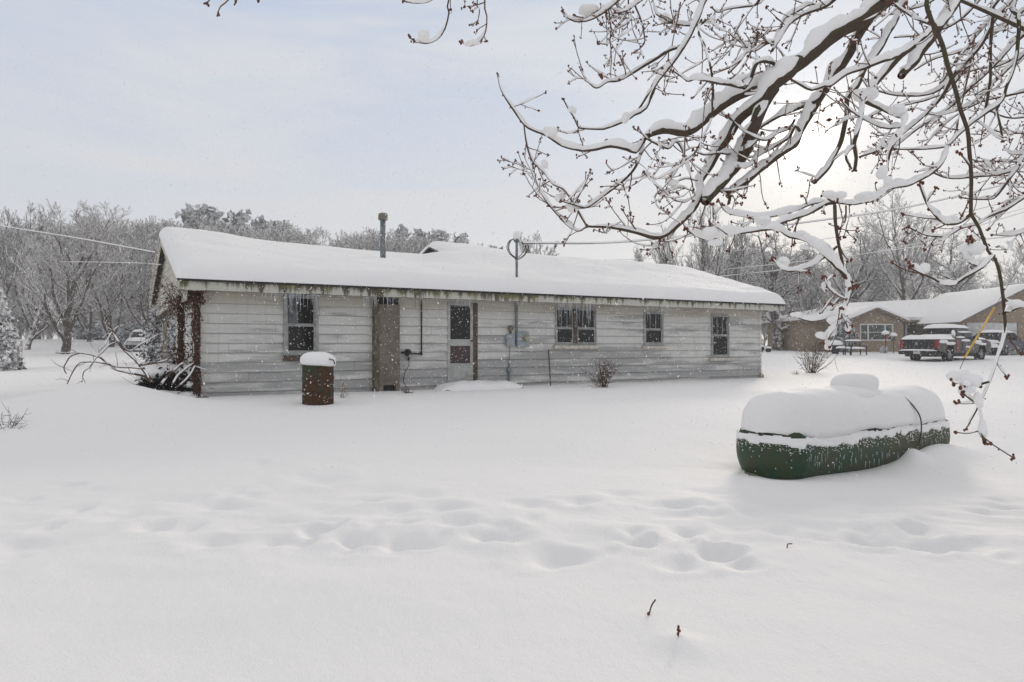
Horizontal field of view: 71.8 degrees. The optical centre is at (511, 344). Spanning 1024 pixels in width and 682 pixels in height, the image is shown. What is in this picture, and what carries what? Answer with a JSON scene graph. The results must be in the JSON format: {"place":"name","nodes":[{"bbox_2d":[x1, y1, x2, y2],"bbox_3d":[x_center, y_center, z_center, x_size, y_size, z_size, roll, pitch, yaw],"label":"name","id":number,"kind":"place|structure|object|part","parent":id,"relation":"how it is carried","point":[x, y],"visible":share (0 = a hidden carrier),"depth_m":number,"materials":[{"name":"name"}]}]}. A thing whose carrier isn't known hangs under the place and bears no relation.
{"place":"outdoors","nodes":[
{"label":"outdoors","id":0,"kind":"place"},
{"bbox_2d":[0,339,1023,681],"bbox_3d":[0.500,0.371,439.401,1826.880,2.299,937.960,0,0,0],"label":"snowy ground","id":1,"kind":"structure","parent":0,"point":[310,543],"depth_m":5.14,"materials":[{"name":"white snow"}]},
{"bbox_2d":[0,287,26,370],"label":"spruce tree","id":2,"kind":"object","parent":1,"relation":"on","point":[9,341],"visible":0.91,"depth_m":28.97,"materials":[{"name":"green plant"}]},
{"bbox_2d":[0,401,31,428],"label":"bare shrub","id":3,"kind":"object","parent":1,"relation":"on","point":[11,420],"visible":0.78,"depth_m":10.60,"materials":[{"name":"white plant"}]},
{"bbox_2d":[0,206,39,309],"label":"maple tree","id":4,"kind":"object","parent":1,"relation":"on","point":[4,253],"visible":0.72,"depth_m":60.65,"materials":[{"name":"grey plant"}]},
{"bbox_2d":[20,341,22,354],"bbox_3d":[-30.505,0.278,44.000,0.129,1.050,0.129,0,0,31],"label":"fence post","id":5,"kind":"object","parent":1,"relation":"on","point":[21,345],"visible":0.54,"depth_m":43.94,"materials":[{"name":"paint"}]},
{"bbox_2d":[0,200,71,338],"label":"maple tree","id":6,"kind":"object","parent":1,"relation":"on","point":[40,226],"visible":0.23,"depth_m":67.14,"materials":[{"name":"grey plant"}]},
{"bbox_2d":[0,235,96,349],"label":"maple tree","id":7,"kind":"object","parent":1,"relation":"on","point":[32,336],"visible":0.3,"depth_m":49.30,"materials":[{"name":"grey plant"}]},
{"bbox_2d":[6,199,137,353],"bbox_3d":[-28.662,-4.229,44.305,8.678,10.428,6.426,0,0,12],"label":"maple tree","id":8,"kind":"object","parent":1,"relation":"on","point":[61,253],"visible":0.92,"depth_m":44.51,"materials":[{"name":"grey plant"}]},
{"bbox_2d":[38,210,128,341],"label":"maple tree","id":9,"kind":"object","parent":1,"relation":"on","point":[87,317],"visible":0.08,"depth_m":65.65,"materials":[{"name":"grey plant"}]},
{"bbox_2d":[72,319,107,339],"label":"yew shrub","id":10,"kind":"object","parent":1,"relation":"on","point":[98,333],"visible":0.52,"depth_m":71.46,"materials":[{"name":"grey plant"}]},
{"bbox_2d":[6,294,175,339],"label":"undergrowth","id":11,"kind":"object","parent":1,"relation":"on","point":[21,324],"visible":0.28,"depth_m":77.35,"materials":[{"name":"grey plant"}]},
{"bbox_2d":[63,214,148,346],"bbox_3d":[-33.606,-5.084,57.406,7.782,11.456,6.387,0,0,31],"label":"maple tree","id":12,"kind":"object","parent":1,"relation":"on","point":[109,297],"visible":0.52,"depth_m":57.35,"materials":[{"name":"grey plant"}]},
{"bbox_2d":[52,315,174,383],"bbox_3d":[-7.648,0.106,13.535,2.250,1.376,1.257,0,0,-17],"label":"fallen bough","id":13,"kind":"object","parent":1,"relation":"on","point":[139,363],"visible":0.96,"depth_m":13.35,"materials":[{"name":"brown"}]},
{"bbox_2d":[95,226,155,328],"bbox_3d":[-32.289,-4.904,61.185,6.761,10.948,5.549,0,0,-27],"label":"maple tree","id":14,"kind":"object","parent":1,"relation":"on","point":[145,267],"visible":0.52,"depth_m":61.40,"materials":[{"name":"grey plant"}]},
{"bbox_2d":[114,322,141,345],"bbox_3d":[-33.580,-0.876,61.893,2.934,2.316,2.767,0,0,-24],"label":"yew shrub","id":15,"kind":"object","parent":1,"relation":"on","point":[121,334],"visible":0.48,"depth_m":61.57,"materials":[{"name":"grey plant"}]},
{"bbox_2d":[125,329,147,350],"bbox_3d":[-27.163,-0.316,52.014,1.780,1.660,4.630,0,0,-23],"label":"parked car","id":16,"kind":"object","parent":1,"relation":"on","point":[133,339],"visible":0.38,"depth_m":50.08,"materials":[{"name":"silver metal"}]},
{"bbox_2d":[136,304,175,362],"bbox_3d":[-17.937,-0.516,35.966,2.275,3.335,2.145,0,0,33],"label":"yew shrub","id":17,"kind":"object","parent":1,"relation":"on","point":[153,341],"visible":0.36,"depth_m":35.59,"materials":[{"name":"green plant"}]},
{"bbox_2d":[152,328,175,363],"bbox_3d":[-16.191,0.144,33.954,1.788,1.945,1.896,0,0,9],"label":"yew shrub","id":18,"kind":"object","parent":1,"relation":"on","point":[172,333],"visible":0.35,"depth_m":33.64,"materials":[{"name":"grey plant"}]},
{"bbox_2d":[122,361,213,394],"bbox_3d":[-6.990,0.940,14.730,2.021,1.201,1.532,0,0,0],"label":"brush heap","id":19,"kind":"object","parent":1,"relation":"on","point":[159,377],"visible":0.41,"depth_m":14.42,"materials":[{"name":"white snow"}]},
{"bbox_2d":[160,354,205,387],"bbox_3d":[-6.545,0.505,14.299,0.518,0.693,1.037,0,0,20],"label":"fallen bough","id":20,"kind":"object","parent":19,"relation":"on","point":[177,375],"visible":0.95,"depth_m":14.17,"materials":[{"name":"white"}]},
{"bbox_2d":[160,390,208,397],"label":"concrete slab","id":21,"kind":"structure","parent":1,"relation":"on","point":[186,393],"depth_m":14.31,"materials":[{"name":"white concrete"}]},
{"bbox_2d":[166,202,219,228],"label":"pine tree","id":22,"kind":"object","parent":1,"relation":"on","point":[188,211],"visible":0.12,"depth_m":102.88,"materials":[{"name":"grey plant"}]},
{"bbox_2d":[202,207,230,232],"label":"pine tree","id":23,"kind":"object","parent":1,"relation":"on","point":[217,215],"visible":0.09,"depth_m":105.46,"materials":[{"name":"grey plant"}]},
{"bbox_2d":[213,209,251,235],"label":"pine tree","id":24,"kind":"object","parent":1,"relation":"on","point":[240,215],"visible":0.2,"depth_m":101.57,"materials":[{"name":"grey plant"}]},
{"bbox_2d":[0,215,482,338],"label":"woods","id":25,"kind":"object","parent":1,"relation":"on","point":[401,245],"visible":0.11,"depth_m":92.77,"materials":[{"name":"grey plant"}]},
{"bbox_2d":[245,215,275,240],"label":"pine tree","id":26,"kind":"object","parent":1,"relation":"on","point":[261,222],"visible":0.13,"depth_m":109.84,"materials":[{"name":"grey plant"}]},
{"bbox_2d":[259,220,295,241],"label":"pine tree","id":27,"kind":"object","parent":1,"relation":"on","point":[274,225],"visible":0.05,"depth_m":111.56,"materials":[{"name":"grey plant"}]},
{"bbox_2d":[300,352,335,405],"bbox_3d":[-3.660,0.627,13.346,0.656,0.994,0.662,0,0,-17],"label":"oil drum","id":28,"kind":"object","parent":1,"relation":"on","point":[314,369],"visible":0.99,"depth_m":13.10,"materials":[{"name":"brown metal"}]},
{"bbox_2d":[391,224,420,251],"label":"pine tree","id":29,"kind":"object","parent":1,"relation":"on","point":[398,231],"visible":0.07,"depth_m":107.35,"materials":[{"name":"grey plant"}]},
{"bbox_2d":[400,387,413,392],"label":"dead plant","id":30,"kind":"object","parent":1,"relation":"on","point":[406,390],"visible":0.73,"depth_m":15.72,"materials":[{"name":"brown plant"}]},
{"bbox_2d":[408,228,428,247],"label":"pine tree","id":31,"kind":"object","parent":1,"relation":"on","point":[419,232],"visible":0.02,"depth_m":109.72,"materials":[{"name":"grey plant"}]},
{"bbox_2d":[414,228,439,240],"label":"pine tree","id":32,"kind":"object","parent":1,"relation":"on","point":[433,232],"visible":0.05,"depth_m":113.00,"materials":[{"name":"grey plant"}]},
{"bbox_2d":[436,230,455,242],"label":"pine tree","id":33,"kind":"object","parent":1,"relation":"on","point":[444,234],"visible":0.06,"depth_m":111.52,"materials":[{"name":"grey plant"}]},
{"bbox_2d":[452,233,469,243],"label":"pine tree","id":34,"kind":"object","parent":1,"relation":"on","point":[461,238],"visible":0.1,"depth_m":105.42,"materials":[{"name":"grey plant"}]},
{"bbox_2d":[148,213,785,396],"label":"ranch house","id":35,"kind":"structure","parent":1,"relation":"on","point":[532,284],"depth_m":17.70,"materials":[{"name":"white wood"}]},
{"bbox_2d":[0,225,156,252],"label":"phone line","id":36,"kind":"object","parent":35,"relation":"attached to","point":[83,239],"visible":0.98,"depth_m":19.67,"materials":[{"name":"black metal"}]},
{"bbox_2d":[60,261,161,264],"bbox_3d":[-13.768,-2.749,23.809,0.365,1.577,16.426,0,0,-40],"label":"phone line","id":37,"kind":"object","parent":35,"relation":"attached to","point":[115,262],"visible":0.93,"depth_m":22.54,"materials":[{"name":"black metal"}]},
{"bbox_2d":[117,250,214,396],"bbox_3d":[-7.625,-0.444,15.123,3.206,3.408,1.842,0,0,37],"label":"climbing vine","id":38,"kind":"object","parent":35,"relation":"attached to","point":[195,297],"visible":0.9,"depth_m":14.68,"materials":[{"name":"brown plant"}]},
{"bbox_2d":[283,293,318,360],"bbox_3d":[-4.655,-0.387,15.610,0.784,1.480,0.170,0,0,-30],"label":"window","id":39,"kind":"structure","parent":35,"relation":"in","point":[304,323],"depth_m":15.61,"materials":[{"name":"metal"}]},
{"bbox_2d":[447,302,472,382],"bbox_3d":[-1.283,-0.037,17.566,0.701,2.018,0.121,0,0,-30],"label":"storm door","id":40,"kind":"structure","parent":35,"relation":"in","point":[459,369],"depth_m":17.57,"materials":[{"name":"metal"}]},
{"bbox_2d":[553,307,598,348],"bbox_3d":[1.734,-0.451,19.328,1.468,1.121,0.170,0,0,-30],"label":"window","id":41,"kind":"structure","parent":35,"relation":"in","point":[579,336],"depth_m":19.29,"materials":[{"name":"metal"}]},
{"bbox_2d":[641,311,666,348],"bbox_3d":[4.145,-0.433,20.732,0.902,1.100,0.170,0,0,-30],"label":"window","id":42,"kind":"structure","parent":35,"relation":"in","point":[655,325],"depth_m":20.74,"materials":[{"name":"metal"}]},
{"bbox_2d":[709,314,732,360],"bbox_3d":[6.496,-0.227,22.099,0.938,1.454,0.170,0,0,-30],"label":"window","id":43,"kind":"structure","parent":35,"relation":"in","point":[716,348],"depth_m":22.12,"materials":[{"name":"metal"}]},
{"bbox_2d":[521,179,1021,243],"bbox_3d":[10.810,-4.875,24.761,24.662,4.527,1.953,0,0,-27],"label":"service cable","id":44,"kind":"object","parent":35,"relation":"attached to","point":[602,242],"visible":0.64,"depth_m":24.95,"materials":[{"name":"black metal"}]},
{"bbox_2d":[433,380,523,390],"bbox_3d":[-0.795,1.049,17.328,2.390,0.369,0.890,0,0,-30],"label":"doorstep","id":45,"kind":"object","parent":1,"relation":"on","point":[479,385],"depth_m":16.95,"materials":[{"name":"concrete"}]},
{"bbox_2d":[518,230,559,255],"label":"maple tree","id":46,"kind":"object","parent":1,"relation":"on","point":[535,250],"visible":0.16,"depth_m":62.61,"materials":[{"name":"grey plant"}]},
{"bbox_2d":[548,350,550,385],"bbox_3d":[0.998,0.708,18.692,0.030,1.158,0.341,0,0,-9],"label":"stake","id":47,"kind":"object","parent":1,"relation":"on","point":[549,367],"visible":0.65,"depth_m":18.71,"materials":[{"name":"grey metal"}]},
{"bbox_2d":[585,354,619,387],"bbox_3d":[2.341,0.699,17.853,1.143,1.004,1.019,0,0,-36],"label":"bare shrub","id":48,"kind":"object","parent":1,"relation":"on","point":[603,382],"visible":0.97,"depth_m":17.88,"materials":[{"name":"brown plant"}]},
{"bbox_2d":[203,0,1023,460],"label":"maple tree","id":49,"kind":"object","parent":1,"relation":"on","point":[761,88],"visible":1,"depth_m":4.30,"materials":[{"name":"brown plant"}]},
{"bbox_2d":[633,245,646,261],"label":"maple tree","id":50,"kind":"object","parent":1,"relation":"on","point":[639,257],"visible":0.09,"depth_m":65.77,"materials":[{"name":"grey plant"}]},
{"bbox_2d":[647,599,655,615],"bbox_3d":[0.726,1.382,3.682,0.016,0.094,0.087,0,0,38],"label":"twig","id":51,"kind":"object","parent":1,"relation":"on","point":[648,613],"visible":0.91,"depth_m":3.68,"materials":[{"name":"wood"}]},
{"bbox_2d":[649,220,693,266],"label":"maple tree","id":52,"kind":"object","parent":1,"relation":"on","point":[661,258],"visible":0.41,"depth_m":57.42,"materials":[{"name":"grey plant"}]},
{"bbox_2d":[670,201,759,282],"bbox_3d":[14.582,-5.236,52.231,5.809,11.993,4.777,0,0,-17],"label":"maple tree","id":53,"kind":"object","parent":1,"relation":"on","point":[703,246],"visible":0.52,"depth_m":52.30,"materials":[{"name":"grey plant"}]},
{"bbox_2d":[706,218,792,286],"bbox_3d":[19.788,-5.032,60.035,5.939,11.716,7.236,0,0,-23],"label":"maple tree","id":54,"kind":"object","parent":1,"relation":"on","point":[733,255],"visible":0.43,"depth_m":59.06,"materials":[{"name":"grey plant"}]},
{"bbox_2d":[744,471,757,475],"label":"concrete block","id":55,"kind":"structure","parent":1,"relation":"on","point":[749,474],"depth_m":8.10,"materials":[{"name":"grey concrete"}]},
{"bbox_2d":[738,225,841,349],"bbox_3d":[20.680,-4.211,55.006,7.497,9.980,6.984,0,0,-6],"label":"maple tree","id":56,"kind":"object","parent":1,"relation":"on","point":[773,286],"visible":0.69,"depth_m":53.75,"materials":[{"name":"grey plant"}]},
{"bbox_2d":[780,243,838,311],"bbox_3d":[26.483,-4.423,64.311,5.187,10.232,6.319,0,0,4],"label":"maple tree","id":57,"kind":"object","parent":1,"relation":"on","point":[809,294],"visible":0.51,"depth_m":63.43,"materials":[{"name":"grey plant"}]},
{"bbox_2d":[792,336,839,372],"bbox_3d":[11.276,0.413,26.544,1.494,1.496,1.956,0,0,0],"label":"bare shrub","id":58,"kind":"object","parent":1,"relation":"on","point":[812,369],"visible":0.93,"depth_m":26.36,"materials":[{"name":"brown plant"}]},
{"bbox_2d":[736,372,950,479],"bbox_3d":[4.302,1.026,8.982,3.620,1.348,1.006,0,0,-33],"label":"propane tank","id":59,"kind":"object","parent":1,"relation":"on","point":[830,416],"visible":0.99,"depth_m":8.23,"materials":[{"name":"green paint"}]},
{"bbox_2d":[836,346,850,354],"bbox_3d":[20.986,0.373,44.800,0.680,0.596,0.680,0,0,-18],"label":"side table","id":60,"kind":"object","parent":1,"relation":"on","point":[841,347],"visible":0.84,"depth_m":44.60,"materials":[{"name":"black plastic"}]},
{"bbox_2d":[830,314,859,351],"bbox_3d":[23.092,-0.688,49.417,2.239,2.872,2.111,0,0,-35],"label":"yew shrub","id":61,"kind":"object","parent":1,"relation":"on","point":[842,333],"visible":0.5,"depth_m":49.11,"materials":[{"name":"grey plant"}]},
{"bbox_2d":[845,339,866,354],"bbox_3d":[21.611,0.169,44.481,1.260,1.039,0.600,0,0,-18],"label":"garden bench","id":62,"kind":"object","parent":1,"relation":"on","point":[854,341],"visible":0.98,"depth_m":44.53,"materials":[{"name":"black plastic"}]},
{"bbox_2d":[693,247,1023,344],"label":"woods","id":63,"kind":"object","parent":1,"relation":"on","point":[921,294],"visible":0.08,"depth_m":87.50,"materials":[{"name":"grey plant"}]},
{"bbox_2d":[813,222,904,307],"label":"maple tree","id":64,"kind":"object","parent":1,"relation":"on","point":[855,274],"visible":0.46,"depth_m":68.57,"materials":[{"name":"grey plant"}]},
{"bbox_2d":[761,311,999,345],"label":"undergrowth","id":65,"kind":"object","parent":1,"relation":"on","point":[764,332],"visible":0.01,"depth_m":74.82,"materials":[{"name":"grey plant"}]},
{"bbox_2d":[882,330,888,352],"bbox_3d":[25.065,-0.153,47.506,0.480,1.645,0.468,0,0,0],"label":"bird feeder","id":66,"kind":"object","parent":1,"relation":"on","point":[885,332],"visible":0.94,"depth_m":47.41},
{"bbox_2d":[761,283,1023,353],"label":"brick house","id":67,"kind":"structure","parent":1,"relation":"on","point":[982,310],"depth_m":50.00,"materials":[{"name":"brown brick"}]},
{"bbox_2d":[859,324,892,340],"bbox_3d":[25.742,-0.883,50.015,2.367,1.201,0.130,0,0,0],"label":"window","id":68,"kind":"structure","parent":67,"relation":"in","point":[873,331],"depth_m":50.03,"materials":[{"name":"grey glass"}]},
{"bbox_2d":[967,323,1016,353],"bbox_3d":[31.920,-0.363,47.095,3.388,2.224,0.070,0,0,0],"label":"garage door","id":69,"kind":"structure","parent":67,"relation":"in","point":[972,327],"depth_m":47.06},
{"bbox_2d":[984,282,1023,286],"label":"neighbor cable","id":70,"kind":"object","parent":67,"relation":"attached to","point":[1003,284],"visible":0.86,"depth_m":52.41,"materials":[{"name":"white metal"}]},
{"bbox_2d":[889,332,896,352],"bbox_3d":[25.599,-0.077,47.504,0.484,1.492,0.461,0,0,0],"label":"bird feeder","id":71,"kind":"object","parent":1,"relation":"on","point":[894,335],"visible":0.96,"depth_m":47.41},
{"bbox_2d":[837,188,951,300],"bbox_3d":[35.817,-7.091,66.590,8.590,15.569,12.525,0,0,18],"label":"maple tree","id":72,"kind":"object","parent":1,"relation":"on","point":[902,274],"visible":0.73,"depth_m":64.52,"materials":[{"name":"grey plant"}]},
{"bbox_2d":[898,324,990,360],"bbox_3d":[23.776,-0.117,38.806,6.030,2.082,2.480,0,0,-33],"label":"pickup truck","id":73,"kind":"object","parent":1,"relation":"on","point":[956,335],"visible":0.96,"depth_m":37.74,"materials":[{"name":"black metal"}]},
{"bbox_3d":[23.011,-0.626,38.309,0.125,0.350,1.240,0,0,-33],"label":"rear window","id":74,"kind":"part","parent":73,"relation":"part of","materials":[{"name":"black glass"}]},
{"bbox_3d":[23.681,0.059,37.567,0.300,0.700,0.013,0,0,-33],"label":"rear door","id":75,"kind":"part","parent":73,"relation":"part of","materials":[{"name":"red paint"}]},
{"bbox_3d":[24.561,0.054,38.139,1.120,0.650,0.011,0,0,-33],"label":"door","id":76,"kind":"part","parent":73,"relation":"part of","materials":[{"name":"red paint"}]},
{"bbox_3d":[24.736,-0.571,38.402,1.000,0.400,0.154,0,0,-33],"label":"side window","id":77,"kind":"part","parent":73,"relation":"part of","materials":[{"name":"grey glass"}]},
{"bbox_2d":[915,229,986,298],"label":"maple tree","id":78,"kind":"object","parent":1,"relation":"on","point":[954,274],"visible":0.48,"depth_m":74.68,"materials":[{"name":"grey plant"}]},
{"bbox_2d":[960,260,1022,368],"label":"guy wire","id":79,"kind":"object","parent":1,"relation":"on","point":[978,334],"visible":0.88,"depth_m":26.36,"materials":[{"name":"galvanized steel"},{"name":"yellow plastic"}]},
{"bbox_2d":[975,330,1023,354],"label":"parked car","id":80,"kind":"object","parent":1,"relation":"on","point":[1017,341],"visible":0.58,"depth_m":44.31,"materials":[{"name":"white paint"}]},
{"bbox_3d":[29.795,-0.525,44.387,0.340,0.350,1.408,0,0,-35],"label":"rear window","id":81,"kind":"part","parent":80,"relation":"part of","materials":[{"name":"grey glass"}]},
{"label":"side window","id":82,"kind":"part","parent":80,"relation":"part of","materials":[{"name":"grey glass"}]},
{"bbox_2d":[991,240,1023,284],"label":"maple tree","id":83,"kind":"object","parent":1,"relation":"on","point":[1020,257],"visible":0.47,"depth_m":112.22,"materials":[{"name":"grey plant"}]},
{"bbox_2d":[0,41,1023,482],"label":"falling snow","id":84,"kind":"structure","parent":0,"point":[466,235],"depth_m":12.56,"materials":[{"name":"white snow"}]},
{"bbox_2d":[0,0,1023,344],"label":"sky","id":85,"kind":"structure","parent":0,"point":[266,30],"materials":[{"name":"white"}]},
{"bbox_2d":[620,199,1016,259],"bbox_3d":[16.316,-7.566,50.529,34.918,1.303,3.970,0,0,39],"label":"power line","id":86,"kind":"object","parent":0,"point":[821,239],"visible":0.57,"depth_m":47.29,"materials":[{"name":"black metal"}]},
{"bbox_2d":[830,340,842,353],"bbox_3d":[21.485,0.142,47.012,0.912,0.916,0.868,0,0,0],"label":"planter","id":87,"kind":"object","parent":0,"point":[836,343],"visible":0.74,"depth_m":46.73,"materials":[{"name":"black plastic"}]},
{"bbox_2d":[704,212,1022,271],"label":"power line","id":88,"kind":"object","parent":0,"point":[872,252],"visible":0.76,"depth_m":46.31,"materials":[{"name":"black metal"}]},
{"bbox_2d":[721,234,1023,276],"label":"power line","id":89,"kind":"object","parent":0,"point":[881,251],"visible":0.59,"depth_m":47.20,"materials":[{"name":"black metal"}]},
{"bbox_2d":[879,346,887,352],"bbox_3d":[25.130,0.308,47.800,0.526,0.497,0.456,0,0,31],"label":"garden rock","id":90,"kind":"object","parent":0,"point":[882,349],"visible":0.9,"depth_m":47.67,"materials":[{"name":"grey stone"}]}
]}

